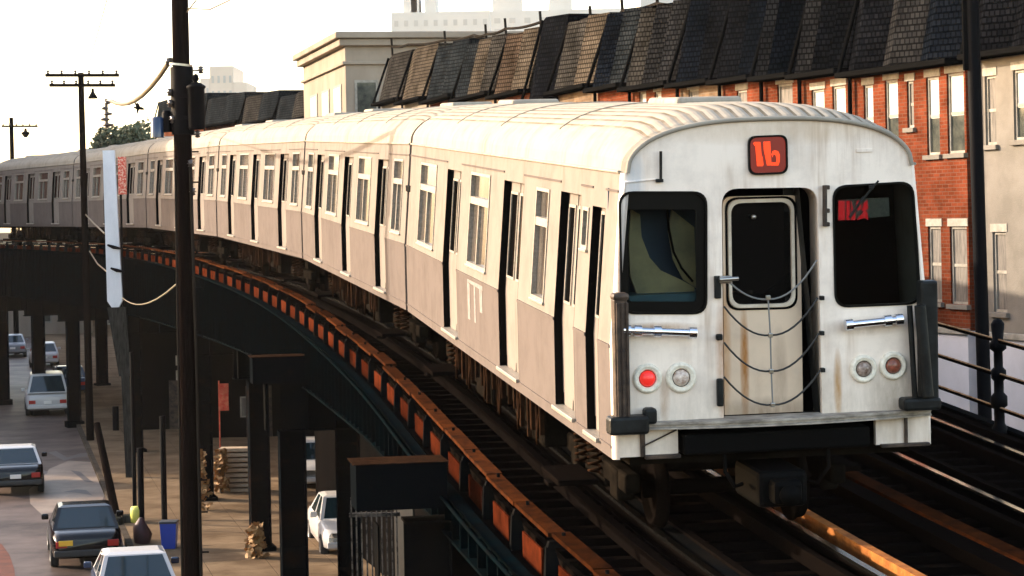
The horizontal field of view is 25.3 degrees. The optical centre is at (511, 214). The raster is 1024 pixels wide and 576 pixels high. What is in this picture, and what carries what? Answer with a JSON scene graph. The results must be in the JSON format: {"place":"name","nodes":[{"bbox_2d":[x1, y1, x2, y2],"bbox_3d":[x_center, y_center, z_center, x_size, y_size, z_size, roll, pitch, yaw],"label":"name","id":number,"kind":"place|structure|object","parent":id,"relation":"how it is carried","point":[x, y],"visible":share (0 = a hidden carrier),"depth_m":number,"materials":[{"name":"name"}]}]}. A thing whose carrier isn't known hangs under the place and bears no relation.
{"place":"outdoors","nodes":[
{"label":"outdoors","id":0,"kind":"place"},
{"bbox_2d":[0,337,124,575],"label":"road","id":1,"kind":"structure","parent":0,"point":[23,532],"depth_m":80.10,"materials":[{"name":"grey asphalt"}]},
{"bbox_2d":[0,544,14,575],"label":"red paving","id":2,"kind":"structure","parent":1,"relation":"on","point":[6,567],"depth_m":57.15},
{"bbox_2d":[9,334,27,356],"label":"parked car","id":3,"kind":"object","parent":1,"relation":"on","point":[17,343],"visible":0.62,"depth_m":146.36,"materials":[{"name":"grey metal"}]},
{"bbox_2d":[1,118,37,353],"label":"utility pole","id":4,"kind":"object","parent":1,"relation":"on","point":[25,133],"visible":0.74,"depth_m":149.86,"materials":[{"name":"brown wood"}]},
{"bbox_2d":[0,443,46,491],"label":"parked car","id":5,"kind":"object","parent":1,"relation":"on","point":[21,465],"visible":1,"depth_m":72.04,"materials":[{"name":"black metal"}]},
{"bbox_2d":[26,341,60,367],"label":"parked car","id":6,"kind":"object","parent":1,"relation":"on","point":[52,354],"visible":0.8,"depth_m":135.41,"materials":[{"name":"grey metal"}]},
{"bbox_2d":[21,370,66,415],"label":"parked car","id":7,"kind":"object","parent":1,"relation":"on","point":[46,391],"visible":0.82,"depth_m":101.13,"materials":[{"name":"grey metal"}]},
{"bbox_2d":[29,461,103,513],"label":"road patch","id":8,"kind":"object","parent":1,"relation":"on","point":[60,479],"visible":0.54,"depth_m":73.56,"materials":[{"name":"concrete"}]},
{"bbox_2d":[65,489,92,495],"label":"tar scar","id":9,"kind":"object","parent":8,"relation":"on","point":[81,491],"visible":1,"depth_m":72.34,"materials":[{"name":"grey asphalt"}]},
{"bbox_2d":[71,470,93,482],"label":"tar scar","id":10,"kind":"object","parent":8,"relation":"on","point":[82,476],"visible":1,"depth_m":76.62,"materials":[{"name":"grey asphalt"}]},
{"bbox_2d":[48,451,87,459],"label":"tar scar","id":11,"kind":"object","parent":1,"relation":"on","point":[58,455],"visible":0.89,"depth_m":83.57,"materials":[{"name":"grey asphalt"}]},
{"bbox_2d":[41,500,123,566],"bbox_3d":[-10.921,8.021,58.233,2.080,1.420,4.720,-1,0,-13],"label":"parked car","id":12,"kind":"object","parent":1,"relation":"on","point":[84,529],"visible":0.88,"depth_m":56.65,"materials":[{"name":"black metal"}]},
{"bbox_2d":[84,545,178,575],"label":"parked car","id":13,"kind":"object","parent":1,"relation":"on","point":[151,560],"visible":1,"depth_m":48.85,"materials":[{"name":"white metal"}]},
{"bbox_2d":[0,233,131,243],"bbox_3d":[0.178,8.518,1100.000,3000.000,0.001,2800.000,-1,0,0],"label":"ground","id":14,"kind":"structure","parent":0,"point":[3,236],"depth_m":1449.08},
{"bbox_2d":[8,311,92,336],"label":"building","id":15,"kind":"structure","parent":14,"relation":"on","point":[53,325],"depth_m":173.44,"materials":[{"name":"beige paint"}]},
{"bbox_2d":[50,363,132,546],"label":"kerb","id":16,"kind":"structure","parent":14,"relation":"on","point":[127,541],"depth_m":76.84,"materials":[{"name":"concrete"}]},
{"bbox_2d":[93,320,111,336],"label":"building","id":17,"kind":"structure","parent":14,"relation":"on","point":[109,329],"depth_m":168.16,"materials":[{"name":"beige brick"}]},
{"bbox_2d":[127,117,154,139],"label":"leafy tree","id":18,"kind":"object","parent":14,"relation":"on","point":[143,125],"visible":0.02,"depth_m":171.09,"materials":[{"name":"green plant"}]},
{"bbox_2d":[150,93,232,138],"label":"row house","id":19,"kind":"structure","parent":14,"relation":"on","point":[162,106],"depth_m":149.10,"materials":[{"name":"black brick"}]},
{"bbox_2d":[200,78,209,92],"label":"apartment block","id":20,"kind":"structure","parent":14,"relation":"on","point":[205,82],"depth_m":520.00,"materials":[{"name":"beige"}]},
{"bbox_2d":[210,66,242,92],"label":"apartment block","id":21,"kind":"structure","parent":14,"relation":"on","point":[223,79],"depth_m":520.00,"materials":[{"name":"beige"}]},
{"bbox_2d":[233,82,255,92],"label":"apartment block","id":22,"kind":"structure","parent":14,"relation":"on","point":[239,87],"depth_m":520.00,"materials":[{"name":"beige"}]},
{"bbox_2d":[371,49,415,108],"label":"row house","id":23,"kind":"structure","parent":14,"relation":"on","point":[397,65],"depth_m":92.22,"materials":[{"name":"tile"}]},
{"bbox_2d":[393,43,452,108],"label":"row house","id":24,"kind":"structure","parent":14,"relation":"on","point":[421,64],"depth_m":87.55,"materials":[{"name":"brown tile"}]},
{"bbox_2d":[391,0,490,30],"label":"apartment block","id":25,"kind":"structure","parent":14,"relation":"on","point":[412,17],"depth_m":620.00,"materials":[{"name":"beige"}]},
{"bbox_2d":[418,38,488,106],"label":"row house","id":26,"kind":"structure","parent":14,"relation":"on","point":[446,64],"depth_m":83.37,"materials":[{"name":"grey tile"}]},
{"bbox_2d":[448,33,514,103],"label":"row house","id":27,"kind":"structure","parent":14,"relation":"on","point":[477,69],"depth_m":77.42,"materials":[{"name":"grey tile"}]},
{"bbox_2d":[485,27,540,103],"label":"row house","id":28,"kind":"structure","parent":14,"relation":"on","point":[515,57],"depth_m":73.19,"materials":[{"name":"brown tile"}]},
{"bbox_2d":[521,13,594,98],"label":"row house","id":29,"kind":"structure","parent":14,"relation":"on","point":[551,31],"depth_m":69.31,"materials":[{"name":"black tile"}]},
{"bbox_2d":[490,0,626,30],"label":"apartment block","id":30,"kind":"structure","parent":14,"relation":"on","point":[513,13],"depth_m":700.00,"materials":[{"name":"beige"}]},
{"bbox_2d":[543,12,618,101],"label":"row house","id":31,"kind":"structure","parent":14,"relation":"on","point":[580,42],"depth_m":66.50,"materials":[{"name":"tile"}]},
{"bbox_2d":[390,0,664,55],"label":"roof cable","id":32,"kind":"object","parent":31,"relation":"on","point":[486,34],"visible":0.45,"depth_m":78.94,"materials":[{"name":"black metal"}]},
{"bbox_2d":[582,6,653,101],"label":"row house","id":33,"kind":"structure","parent":14,"relation":"on","point":[616,40],"depth_m":62.82,"materials":[{"name":"black tile"}]},
{"bbox_2d":[616,0,689,101],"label":"row house","id":34,"kind":"structure","parent":14,"relation":"on","point":[654,43],"depth_m":59.42,"materials":[{"name":"grey tile"}]},
{"bbox_2d":[638,90,646,101],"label":"window","id":35,"kind":"structure","parent":34,"relation":"in","point":[643,94],"depth_m":60.61,"materials":[{"name":"white glass"}]},
{"bbox_2d":[653,88,661,97],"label":"window","id":36,"kind":"structure","parent":34,"relation":"in","point":[658,94],"depth_m":59.55,"materials":[{"name":"beige glass"}]},
{"bbox_2d":[634,0,672,7],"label":"apartment block","id":37,"kind":"structure","parent":14,"relation":"on","point":[639,3],"depth_m":560.00,"materials":[{"name":"beige"}]},
{"bbox_2d":[664,0,729,96],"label":"row house","id":38,"kind":"structure","parent":14,"relation":"on","point":[703,25],"depth_m":56.99,"materials":[{"name":"black tile"}]},
{"bbox_2d":[687,86,699,96],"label":"window","id":39,"kind":"structure","parent":38,"relation":"in","point":[695,92],"depth_m":57.38,"materials":[{"name":"beige glass"}]},
{"bbox_2d":[705,0,766,101],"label":"row house","id":40,"kind":"structure","parent":14,"relation":"on","point":[742,25],"depth_m":54.65,"materials":[{"name":"black tile"}]},
{"bbox_2d":[735,83,747,101],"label":"window","id":41,"kind":"structure","parent":40,"relation":"in","point":[743,93],"depth_m":54.64,"materials":[{"name":"beige glass"}]},
{"bbox_2d":[747,0,805,103],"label":"row house","id":42,"kind":"structure","parent":14,"relation":"on","point":[777,39],"depth_m":52.41,"materials":[{"name":"black tile"}]},
{"bbox_2d":[775,79,793,102],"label":"window","id":43,"kind":"structure","parent":42,"relation":"in","point":[785,90],"depth_m":52.54,"materials":[{"name":"white glass"}]},
{"bbox_2d":[784,0,859,114],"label":"row house","id":44,"kind":"structure","parent":14,"relation":"on","point":[821,34],"depth_m":50.42,"materials":[{"name":"black brick"}]},
{"bbox_2d":[809,81,824,106],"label":"window","id":45,"kind":"structure","parent":44,"relation":"in","point":[818,95],"depth_m":51.09,"materials":[{"name":"white glass"}]},
{"bbox_2d":[830,78,846,112],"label":"window","id":46,"kind":"structure","parent":44,"relation":"in","point":[839,91],"depth_m":50.16,"materials":[{"name":"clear glass"}]},
{"bbox_2d":[834,0,977,413],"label":"row house","id":47,"kind":"structure","parent":14,"relation":"on","point":[907,73],"depth_m":46.34,"materials":[{"name":"red brick"}]},
{"bbox_2d":[861,77,873,122],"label":"window","id":48,"kind":"structure","parent":47,"relation":"in","point":[867,81],"depth_m":48.96,"materials":[{"name":"clear glass"}]},
{"bbox_2d":[882,72,898,136],"bbox_3d":[8.008,-2.154,47.965,0.105,1.666,0.670,-1,0,-20],"label":"window","id":49,"kind":"structure","parent":47,"relation":"in","point":[891,85],"depth_m":48.04,"materials":[{"name":"white glass"}]},
{"bbox_2d":[902,73,915,132],"bbox_3d":[8.242,-2.306,47.222,0.170,1.223,0.435,-1,0,-20],"label":"window","id":50,"kind":"structure","parent":47,"relation":"in","point":[909,77],"depth_m":47.28,"materials":[{"name":"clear glass"}]},
{"bbox_2d":[922,68,941,159],"bbox_3d":[8.556,-2.033,46.383,0.170,1.843,0.664,-1,0,-20],"label":"window","id":51,"kind":"structure","parent":47,"relation":"in","point":[933,82],"depth_m":46.46,"materials":[{"name":"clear glass"}]},
{"bbox_2d":[925,219,943,306],"bbox_3d":[8.603,0.983,46.426,0.170,1.795,0.664,-1,0,-20],"label":"window","id":52,"kind":"structure","parent":47,"relation":"in","point":[935,225],"depth_m":46.48,"materials":[{"name":"clear glass"}]},
{"bbox_2d":[943,64,967,158],"bbox_3d":[8.855,-2.055,45.566,0.170,1.864,0.801,-1,0,-20],"label":"window","id":53,"kind":"structure","parent":47,"relation":"in","point":[955,80],"depth_m":45.65,"materials":[{"name":"white glass"}]},
{"bbox_2d":[946,218,970,309],"bbox_3d":[8.919,0.988,45.566,0.170,1.816,0.801,-1,0,-20],"label":"window","id":54,"kind":"structure","parent":47,"relation":"in","point":[958,225],"depth_m":45.64,"materials":[{"name":"beige glass"}]},
{"bbox_2d":[962,0,991,419],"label":"steel pole","id":55,"kind":"object","parent":14,"relation":"on","point":[971,40],"visible":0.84,"depth_m":39.40,"materials":[{"name":"black metal"}]},
{"bbox_2d":[45,332,381,575],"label":"pavement","id":56,"kind":"structure","parent":0,"point":[224,536],"depth_m":68.76,"materials":[{"name":"beige concrete"}]},
{"bbox_2d":[54,365,84,392],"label":"parked car","id":57,"kind":"object","parent":56,"relation":"on","point":[62,368],"visible":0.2,"depth_m":113.00,"materials":[{"name":"blue"}]},
{"bbox_2d":[45,70,118,440],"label":"utility pole","id":58,"kind":"object","parent":56,"relation":"on","point":[80,85],"visible":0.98,"depth_m":87.88,"materials":[{"name":"brown wood"}]},
{"bbox_2d":[93,422,120,516],"bbox_3d":[-11.513,7.405,64.990,0.260,2.832,2.368,-1,0,-25],"label":"leaning timber","id":59,"kind":"object","parent":56,"relation":"on","point":[110,489],"visible":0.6,"depth_m":65.00,"materials":[{"name":"brown wood"}]},
{"bbox_2d":[112,406,118,430],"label":"sign post","id":60,"kind":"object","parent":56,"relation":"on","point":[115,414],"visible":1,"depth_m":91.90,"materials":[{"name":"black metal"}]},
{"bbox_2d":[103,150,131,477],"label":"clad post","id":61,"kind":"object","parent":56,"relation":"on","point":[117,314],"visible":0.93,"depth_m":74.92,"materials":[{"name":"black metal"}]},
{"bbox_2d":[122,284,175,304],"bbox_3d":[-9.350,1.974,57.650,0.032,1.402,35.386,-1,0,-11],"label":"slack wire","id":62,"kind":"object","parent":61,"relation":"attached to","point":[172,287],"visible":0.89,"depth_m":49.72,"materials":[{"name":"brown"}]},
{"bbox_2d":[88,123,150,243],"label":"leafy tree","id":63,"kind":"object","parent":56,"relation":"on","point":[120,136],"visible":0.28,"depth_m":164.26,"materials":[{"name":"green plant"}]},
{"bbox_2d":[118,157,126,306],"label":"street sign","id":64,"kind":"object","parent":56,"relation":"on","point":[122,179],"visible":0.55,"depth_m":77.00,"materials":[{"name":"red metal"}]},
{"bbox_2d":[115,514,130,524],"bbox_3d":[-10.814,8.503,63.557,0.998,0.250,0.824,-1,0,0],"label":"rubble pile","id":65,"kind":"object","parent":56,"relation":"on","point":[125,518],"visible":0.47,"depth_m":63.54,"materials":[{"name":"grey stone"}]},
{"bbox_2d":[129,352,136,505],"bbox_3d":[-10.697,6.239,64.500,0.111,4.703,0.111,-1,0,-22],"label":"sign post","id":66,"kind":"object","parent":56,"relation":"on","point":[133,441],"visible":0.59,"depth_m":64.45,"materials":[{"name":"black metal"}]},
{"bbox_2d":[130,506,138,522],"bbox_3d":[-10.437,8.350,63.600,0.400,0.460,0.390,-1,0,0],"label":"bucket","id":67,"kind":"object","parent":56,"relation":"on","point":[134,513],"visible":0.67,"depth_m":63.42,"materials":[{"name":"yellow plastic"}]},
{"bbox_2d":[137,448,144,520],"bbox_3d":[-10.326,7.540,63.500,0.166,2.087,0.166,-1,0,22],"label":"sign post","id":68,"kind":"object","parent":56,"relation":"on","point":[140,475],"visible":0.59,"depth_m":63.43,"materials":[{"name":"black metal"}]},
{"bbox_2d":[133,517,151,543],"bbox_3d":[-9.623,8.239,59.500,0.477,0.685,0.500,-1,0,0],"label":"rubbish bag","id":69,"kind":"object","parent":56,"relation":"on","point":[142,533],"visible":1,"depth_m":59.34,"materials":[{"name":"black plastic"}]},
{"bbox_2d":[141,333,177,429],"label":"dark shopfront","id":70,"kind":"object","parent":56,"relation":"on","point":[159,377],"visible":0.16,"depth_m":92.00,"materials":[{"name":"black"}]},
{"bbox_2d":[169,380,177,428],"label":"door","id":71,"kind":"structure","parent":70,"relation":"in","point":[173,384],"depth_m":91.95,"materials":[{"name":"metal"}]},
{"bbox_2d":[159,416,166,519],"bbox_3d":[-9.463,7.019,62.000,0.148,3.091,0.148,-1,0,-23],"label":"sign post","id":72,"kind":"object","parent":56,"relation":"on","point":[163,469],"visible":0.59,"depth_m":61.94,"materials":[{"name":"black metal"}]},
{"bbox_2d":[159,519,178,548],"bbox_3d":[-8.783,8.196,58.500,0.460,0.700,0.460,-1,0,0],"label":"recycling bin","id":73,"kind":"object","parent":56,"relation":"on","point":[169,532],"visible":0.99,"depth_m":58.31,"materials":[{"name":"blue plastic"}]},
{"bbox_2d":[151,0,208,575],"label":"utility pole","id":74,"kind":"object","parent":56,"relation":"on","point":[183,120],"visible":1,"depth_m":39.84,"materials":[{"name":"brown wood"}]},
{"bbox_2d":[109,58,171,105],"bbox_3d":[-8.257,-2.751,50.001,0.100,0.649,20.514,-1,0,-13],"label":"power cable","id":75,"kind":"object","parent":74,"relation":"attached to","point":[150,87],"visible":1,"depth_m":46.04,"materials":[{"name":"yellow metal"}]},
{"bbox_2d":[100,99,113,127],"bbox_3d":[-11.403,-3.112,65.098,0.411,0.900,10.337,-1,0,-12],"label":"hanging insulator","id":76,"kind":"object","parent":75,"relation":"hanging from","point":[106,119],"visible":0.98,"depth_m":69.92,"materials":[{"name":"grey"}]},
{"bbox_2d":[187,0,230,9],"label":"overhead wire","id":77,"kind":"object","parent":74,"relation":"attached to","point":[212,7],"visible":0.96,"depth_m":38.63,"materials":[{"name":"brown"}]},
{"bbox_2d":[200,449,212,510],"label":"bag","id":78,"kind":"object","parent":56,"relation":"on","point":[203,454],"visible":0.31,"depth_m":65.95,"materials":[{"name":"brown plastic"}]},
{"bbox_2d":[213,448,230,493],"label":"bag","id":79,"kind":"object","parent":56,"relation":"on","point":[220,470],"visible":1,"depth_m":69.88,"materials":[{"name":"brown plastic"}]},
{"bbox_2d":[218,381,228,447],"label":"red banner","id":80,"kind":"object","parent":56,"relation":"on","point":[223,392],"visible":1,"depth_m":84.02,"materials":[{"name":"fabric"}]},
{"bbox_2d":[219,446,247,491],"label":"plank stack","id":81,"kind":"object","parent":56,"relation":"on","point":[237,469],"visible":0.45,"depth_m":70.20,"materials":[{"name":"grey wood"}]},
{"bbox_2d":[211,355,280,437],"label":"dark shopfront","id":82,"kind":"object","parent":56,"relation":"on","point":[233,421],"visible":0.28,"depth_m":88.00,"materials":[{"name":"black"}]},
{"bbox_2d":[240,396,245,416],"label":"window","id":83,"kind":"structure","parent":82,"relation":"in","point":[242,399],"depth_m":87.95,"materials":[{"name":"grey glass"}]},
{"bbox_2d":[245,386,272,436],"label":"door","id":84,"kind":"structure","parent":82,"relation":"in","point":[270,388],"depth_m":87.95,"materials":[{"name":"metal"}]},
{"bbox_2d":[243,521,269,558],"bbox_3d":[-6.364,8.094,56.511,0.612,0.959,0.676,-1,0,28],"label":"shrub","id":85,"kind":"object","parent":56,"relation":"on","point":[255,539],"visible":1,"depth_m":56.35,"materials":[{"name":"beige plant"}]},
{"bbox_2d":[306,436,315,483],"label":"parked car","id":86,"kind":"object","parent":56,"relation":"on","point":[310,456],"visible":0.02,"depth_m":71.89,"materials":[{"name":"grey metal"}]},
{"bbox_2d":[308,491,336,553],"bbox_3d":[-4.219,7.880,58.751,2.080,1.420,4.720,-1,0,-11],"label":"parked car","id":87,"kind":"object","parent":56,"relation":"on","point":[322,519],"visible":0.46,"depth_m":57.89,"materials":[{"name":"white metal"}]},
{"bbox_2d":[315,430,427,575],"bbox_3d":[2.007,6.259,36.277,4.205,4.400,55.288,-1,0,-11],"label":"storage shed","id":88,"kind":"structure","parent":56,"relation":"on","point":[325,466],"depth_m":55.20,"materials":[{"name":"grey metal"}]},
{"bbox_2d":[349,498,399,575],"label":"picket fence","id":89,"kind":"object","parent":56,"relation":"on","point":[376,514],"visible":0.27,"depth_m":28.95,"materials":[{"name":"metal"}]},
{"bbox_2d":[0,239,1023,575],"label":"elevated railway","id":90,"kind":"object","parent":56,"relation":"on","point":[458,461],"visible":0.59,"depth_m":28.18,"materials":[{"name":"metal"}]},
{"bbox_2d":[0,149,104,247],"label":"subway car","id":91,"kind":"object","parent":90,"relation":"on","point":[36,193],"visible":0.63,"depth_m":102.22,"materials":[{"name":"metal"}]},
{"bbox_2d":[72,136,198,253],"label":"subway car","id":92,"kind":"object","parent":90,"relation":"on","point":[136,231],"visible":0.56,"depth_m":86.26,"materials":[{"name":"metal"}]},
{"bbox_2d":[146,124,250,266],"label":"subway car","id":93,"kind":"object","parent":90,"relation":"on","point":[160,201],"visible":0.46,"depth_m":71.09,"materials":[{"name":"metal"}]},
{"bbox_2d":[216,112,358,291],"bbox_3d":[-5.196,-0.373,59.502,3.280,4.350,15.800,-2,2,-14],"label":"subway car","id":94,"kind":"object","parent":90,"relation":"on","point":[261,174],"visible":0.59,"depth_m":57.48,"materials":[{"name":"metal"}]},
{"bbox_2d":[301,102,491,359],"bbox_3d":[-1.708,0.074,44.201,3.280,4.350,15.800,-2,2,-11],"label":"subway car","id":95,"kind":"object","parent":90,"relation":"on","point":[356,189],"visible":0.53,"depth_m":41.69,"materials":[{"name":"metal"}]},
{"bbox_2d":[405,96,940,527],"bbox_3d":[1.157,0.718,28.694,3.280,4.350,16.010,-2,3,-10],"label":"subway car","id":96,"kind":"object","parent":90,"relation":"on","point":[615,297],"visible":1,"depth_m":21.53,"materials":[{"name":"metal"}]},
{"bbox_2d":[938,319,1023,433],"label":"viaduct railing","id":97,"kind":"object","parent":90,"relation":"attached to","point":[998,344],"visible":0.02,"depth_m":29.60,"materials":[{"name":"black metal"}]},
{"bbox_2d":[204,92,264,130],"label":"row house","id":98,"kind":"structure","parent":0,"point":[223,111],"depth_m":137.29,"materials":[{"name":"black tile"}]},
{"bbox_2d":[236,90,303,124],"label":"row house","id":99,"kind":"structure","parent":0,"point":[258,109],"depth_m":128.41,"materials":[{"name":"black tile"}]},
{"bbox_2d":[271,91,303,119],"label":"row house","id":100,"kind":"structure","parent":0,"point":[290,107],"depth_m":122.38,"materials":[{"name":"grey tile"}]},
{"bbox_2d":[0,0,633,232],"label":"sky","id":101,"kind":"structure","parent":0,"point":[259,38],"materials":[{"name":"white"}]},
{"bbox_2d":[292,31,523,117],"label":"corniced building","id":102,"kind":"structure","parent":0,"point":[342,71],"depth_m":104.43,"materials":[{"name":"beige paint"}]},
{"bbox_2d":[310,93,317,116],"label":"window","id":103,"kind":"structure","parent":102,"relation":"in","point":[314,98],"depth_m":113.62,"materials":[{"name":"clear glass"}]},
{"bbox_2d":[321,89,329,115],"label":"window","id":104,"kind":"structure","parent":102,"relation":"in","point":[326,93],"depth_m":109.84,"materials":[{"name":"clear glass"}]},
{"bbox_2d":[333,84,341,112],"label":"window","id":105,"kind":"structure","parent":102,"relation":"in","point":[337,90],"depth_m":106.14,"materials":[{"name":"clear glass"}]},
{"bbox_2d":[354,80,378,111],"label":"window","id":106,"kind":"structure","parent":102,"relation":"in","point":[365,90],"depth_m":104.14,"materials":[{"name":"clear glass"}]},
{"bbox_2d":[957,0,1023,431],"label":"stucco house","id":107,"kind":"structure","parent":0,"point":[1001,24],"depth_m":43.62,"materials":[{"name":"beige paint"}]},
{"bbox_2d":[982,67,998,149],"bbox_3d":[9.262,-2.043,44.169,0.170,1.592,0.560,-1,0,-19],"label":"window","id":108,"kind":"structure","parent":107,"relation":"in","point":[990,80],"depth_m":44.23,"materials":[{"name":"clear glass"}]},
{"bbox_2d":[989,224,1009,317],"bbox_3d":[9.398,1.082,43.966,0.170,1.805,0.646,-1,0,-19],"label":"window","id":109,"kind":"structure","parent":107,"relation":"in","point":[999,230],"depth_m":44.04,"materials":[{"name":"beige glass"}]},
{"bbox_2d":[1009,61,1023,145],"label":"window","id":110,"kind":"structure","parent":107,"relation":"in","point":[1019,74],"depth_m":43.29,"materials":[{"name":"clear glass"}]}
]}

